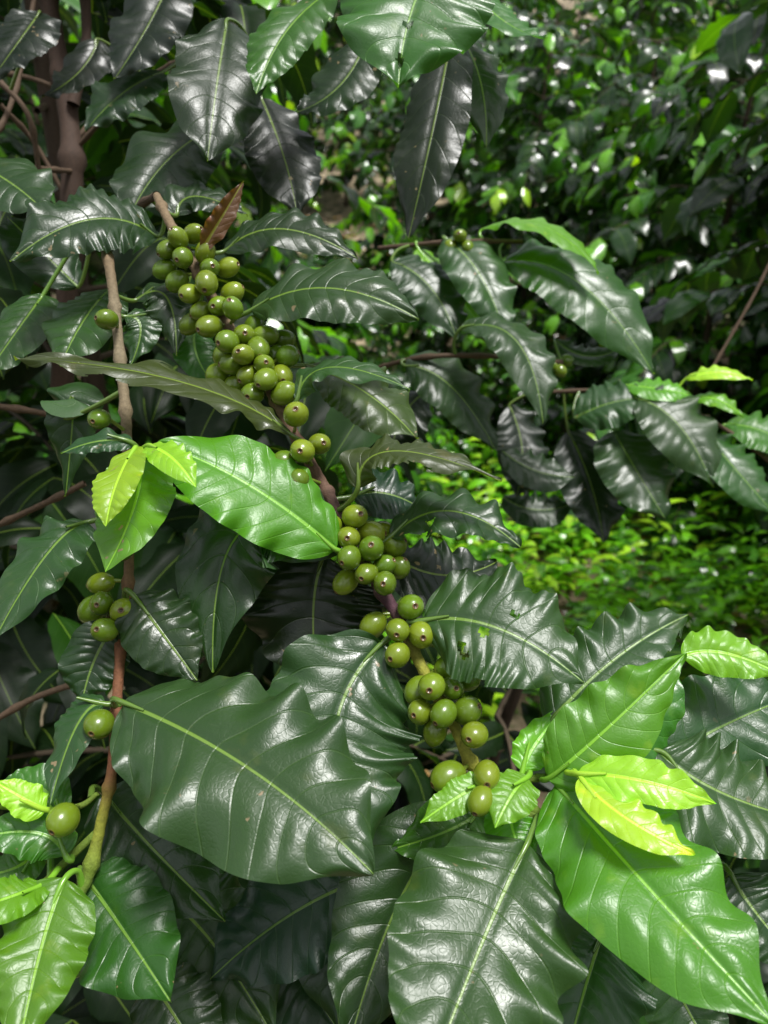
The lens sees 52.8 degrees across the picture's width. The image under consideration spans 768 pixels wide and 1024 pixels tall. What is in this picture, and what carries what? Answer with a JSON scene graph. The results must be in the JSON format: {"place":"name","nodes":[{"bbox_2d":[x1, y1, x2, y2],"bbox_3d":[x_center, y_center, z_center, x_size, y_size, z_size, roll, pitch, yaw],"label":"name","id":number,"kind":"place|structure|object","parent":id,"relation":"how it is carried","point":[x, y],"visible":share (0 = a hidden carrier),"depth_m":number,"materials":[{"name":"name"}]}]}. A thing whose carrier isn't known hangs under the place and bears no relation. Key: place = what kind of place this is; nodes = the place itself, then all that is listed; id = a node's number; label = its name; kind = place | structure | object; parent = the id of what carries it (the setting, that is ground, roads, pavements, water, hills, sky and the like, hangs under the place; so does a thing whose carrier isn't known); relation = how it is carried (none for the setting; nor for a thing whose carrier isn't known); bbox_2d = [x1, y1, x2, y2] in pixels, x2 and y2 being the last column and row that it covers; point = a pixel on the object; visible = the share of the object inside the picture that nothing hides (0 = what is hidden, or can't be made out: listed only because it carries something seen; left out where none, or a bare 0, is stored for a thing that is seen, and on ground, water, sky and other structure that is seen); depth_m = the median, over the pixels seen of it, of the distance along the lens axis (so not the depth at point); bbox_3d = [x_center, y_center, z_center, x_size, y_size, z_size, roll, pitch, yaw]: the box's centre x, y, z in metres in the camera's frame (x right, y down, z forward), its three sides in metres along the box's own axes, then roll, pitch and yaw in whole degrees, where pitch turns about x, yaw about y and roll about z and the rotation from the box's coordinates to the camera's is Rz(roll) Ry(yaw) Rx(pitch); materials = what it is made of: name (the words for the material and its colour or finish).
{"place":"outdoors","nodes":[
{"label":"outdoors","id":0,"kind":"place"},
{"bbox_2d":[0,0,767,855],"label":"ground","id":1,"kind":"structure","parent":0,"point":[330,202],"depth_m":3.91,"materials":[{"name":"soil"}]},
{"bbox_2d":[12,94,33,156],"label":"coffee shrub","id":2,"kind":"object","parent":1,"relation":"on","point":[24,118],"depth_m":7.02,"materials":[{"name":"green plant"}]},
{"bbox_2d":[6,379,65,632],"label":"coffee shrub","id":3,"kind":"object","parent":1,"relation":"on","point":[42,618],"visible":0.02,"depth_m":2.69,"materials":[{"name":"green plant"}]},
{"bbox_2d":[0,29,117,444],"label":"coffee shrub","id":4,"kind":"object","parent":1,"relation":"on","point":[25,92],"visible":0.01,"depth_m":3.76,"materials":[{"name":"green plant"}]},
{"bbox_2d":[59,0,80,32],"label":"coffee shrub","id":5,"kind":"object","parent":1,"relation":"on","point":[77,17],"visible":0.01,"depth_m":6.20,"materials":[{"name":"green plant"}]},
{"bbox_2d":[0,0,442,619],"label":"coffee shrub","id":6,"kind":"object","parent":1,"relation":"on","point":[14,140],"visible":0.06,"depth_m":2.42,"materials":[{"name":"green plant"}]},
{"bbox_2d":[16,4,459,452],"bbox_3d":[-0.898,-1.265,3.830,2.341,2.734,2.324,15,29,41],"label":"coffee shrub","id":7,"kind":"object","parent":1,"relation":"on","point":[264,259],"visible":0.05,"depth_m":3.57,"materials":[{"name":"green plant"}]},
{"bbox_2d":[220,97,325,278],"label":"coffee shrub","id":8,"kind":"object","parent":1,"relation":"on","point":[238,168],"depth_m":5.53,"materials":[{"name":"green plant"}]},
{"bbox_2d":[275,0,334,151],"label":"coffee shrub","id":9,"kind":"object","parent":1,"relation":"on","point":[284,4],"visible":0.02,"depth_m":10.31,"materials":[{"name":"green plant"}]},
{"bbox_2d":[283,253,396,469],"bbox_3d":[-0.329,-0.723,4.331,1.018,1.510,0.982,2,22,6],"label":"coffee shrub","id":10,"kind":"object","parent":1,"relation":"on","point":[347,330],"visible":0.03,"depth_m":4.15,"materials":[{"name":"green plant"}]},
{"bbox_2d":[277,0,409,228],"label":"coffee shrub","id":11,"kind":"object","parent":1,"relation":"on","point":[343,134],"visible":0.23,"depth_m":8.15,"materials":[{"name":"green plant"}]},
{"bbox_2d":[317,0,382,126],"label":"coffee shrub","id":12,"kind":"object","parent":1,"relation":"on","point":[377,106],"depth_m":11.92,"materials":[{"name":"green plant"}]},
{"bbox_2d":[0,0,767,1023],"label":"coffee plant","id":13,"kind":"object","parent":1,"relation":"on","point":[202,820],"visible":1,"depth_m":0.40,"materials":[{"name":"green plant"}]},
{"bbox_2d":[319,348,481,545],"bbox_3d":[0.012,-0.215,3.473,0.800,1.029,0.763,-20,29,-40],"label":"coffee shrub","id":14,"kind":"object","parent":1,"relation":"on","point":[435,430],"visible":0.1,"depth_m":3.30,"materials":[{"name":"green plant"}]},
{"bbox_2d":[351,224,468,366],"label":"coffee shrub","id":15,"kind":"object","parent":1,"relation":"on","point":[384,348],"visible":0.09,"depth_m":4.98,"materials":[{"name":"green plant"}]},
{"bbox_2d":[320,21,545,278],"bbox_3d":[0.405,-2.527,6.093,2.055,2.691,1.926,6,23,14],"label":"coffee shrub","id":16,"kind":"object","parent":1,"relation":"on","point":[439,224],"visible":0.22,"depth_m":5.86,"materials":[{"name":"green plant"}]},
{"bbox_2d":[377,305,513,484],"bbox_3d":[0.379,-0.780,4.284,1.030,1.202,1.022,-7,27,-9],"label":"coffee shrub","id":17,"kind":"object","parent":1,"relation":"on","point":[465,341],"visible":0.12,"depth_m":4.13,"materials":[{"name":"green plant"}]},
{"bbox_2d":[280,226,637,448],"bbox_3d":[-0.214,-1.526,5.944,3.766,1.308,3.951,0,22,0],"label":"weed patch","id":18,"kind":"object","parent":1,"relation":"on","point":[560,429],"visible":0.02,"depth_m":5.55,"materials":[{"name":"green plant"}]},
{"bbox_2d":[372,0,558,251],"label":"coffee shrub","id":19,"kind":"object","parent":1,"relation":"on","point":[542,6],"visible":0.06,"depth_m":6.91,"materials":[{"name":"green plant"}]},
{"bbox_2d":[451,0,548,177],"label":"coffee shrub","id":20,"kind":"object","parent":1,"relation":"on","point":[534,23],"depth_m":8.29,"materials":[{"name":"green plant"}]},
{"bbox_2d":[463,305,579,497],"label":"coffee shrub","id":21,"kind":"object","parent":1,"relation":"on","point":[503,373],"visible":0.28,"depth_m":3.92,"materials":[{"name":"green plant"}]},
{"bbox_2d":[395,11,659,427],"bbox_3d":[0.924,-1.772,4.775,1.948,2.292,1.963,3,20,-2],"label":"coffee shrub","id":22,"kind":"object","parent":1,"relation":"on","point":[507,180],"visible":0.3,"depth_m":4.47,"materials":[{"name":"green plant"}]},
{"bbox_2d":[491,0,582,151],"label":"coffee shrub","id":23,"kind":"object","parent":1,"relation":"on","point":[557,5],"visible":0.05,"depth_m":9.83,"materials":[{"name":"green plant"}]},
{"bbox_2d":[330,380,767,722],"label":"weed undergrowth","id":24,"kind":"object","parent":1,"relation":"on","point":[679,592],"visible":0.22,"depth_m":2.99,"materials":[{"name":"green plant"}]},
{"bbox_2d":[452,2,670,323],"bbox_3d":[1.376,-2.520,5.890,1.993,2.328,1.978,-12,24,-38],"label":"coffee shrub","id":25,"kind":"object","parent":1,"relation":"on","point":[614,40],"visible":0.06,"depth_m":5.52,"materials":[{"name":"green plant"}]},
{"bbox_2d":[481,0,767,573],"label":"coffee shrub","id":26,"kind":"object","parent":1,"relation":"on","point":[644,276],"visible":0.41,"depth_m":3.31,"materials":[{"name":"green plant"}]},
{"bbox_2d":[557,0,698,127],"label":"coffee shrub","id":27,"kind":"object","parent":1,"relation":"on","point":[647,4],"visible":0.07,"depth_m":8.17,"materials":[{"name":"green plant"}]},
{"bbox_2d":[497,32,765,501],"bbox_3d":[1.418,-1.336,4.500,1.901,2.460,1.817,9,24,22],"label":"coffee shrub","id":28,"kind":"object","parent":1,"relation":"on","point":[578,130],"visible":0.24,"depth_m":3.96,"materials":[{"name":"green plant"}]},
{"bbox_2d":[521,0,750,264],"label":"coffee shrub","id":29,"kind":"object","parent":1,"relation":"on","point":[640,25],"visible":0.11,"depth_m":6.55,"materials":[{"name":"green plant"}]},
{"bbox_2d":[573,0,709,113],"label":"coffee shrub","id":30,"kind":"object","parent":1,"relation":"on","point":[600,16],"visible":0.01,"depth_m":9.85,"materials":[{"name":"green plant"}]},
{"bbox_2d":[621,34,767,392],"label":"coffee shrub","id":31,"kind":"object","parent":1,"relation":"on","point":[691,163],"visible":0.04,"depth_m":5.09,"materials":[{"name":"green plant"}]},
{"bbox_2d":[642,0,767,343],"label":"coffee shrub","id":32,"kind":"object","parent":1,"relation":"on","point":[682,301],"visible":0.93,"depth_m":1.93,"materials":[{"name":"green plant"}]},
{"bbox_2d":[665,0,766,157],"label":"coffee shrub","id":33,"kind":"object","parent":1,"relation":"on","point":[731,9],"visible":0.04,"depth_m":8.50,"materials":[{"name":"green plant"}]},
{"bbox_2d":[697,0,735,89],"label":"coffee shrub","id":34,"kind":"object","parent":1,"relation":"on","point":[713,4],"depth_m":12.11,"materials":[{"name":"green plant"}]},
{"bbox_2d":[667,134,767,563],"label":"coffee shrub","id":35,"kind":"object","parent":1,"relation":"on","point":[747,332],"visible":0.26,"depth_m":3.33,"materials":[{"name":"green plant"}]},
{"bbox_2d":[668,0,767,546],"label":"coffee shrub","id":36,"kind":"object","parent":1,"relation":"on","point":[737,212],"visible":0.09,"depth_m":3.82,"materials":[{"name":"green plant"}]},
{"bbox_2d":[724,76,761,249],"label":"coffee shrub","id":37,"kind":"object","parent":1,"relation":"on","point":[753,114],"visible":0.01,"depth_m":7.41,"materials":[{"name":"green plant"}]},
{"bbox_2d":[355,21,413,144],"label":"coffee shrub","id":38,"kind":"object","parent":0,"point":[361,132],"visible":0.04,"depth_m":10.45,"materials":[{"name":"green plant"}]},
{"bbox_2d":[368,23,412,123],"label":"coffee shrub","id":39,"kind":"object","parent":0,"point":[403,102],"depth_m":12.40,"materials":[{"name":"green plant"}]}
]}

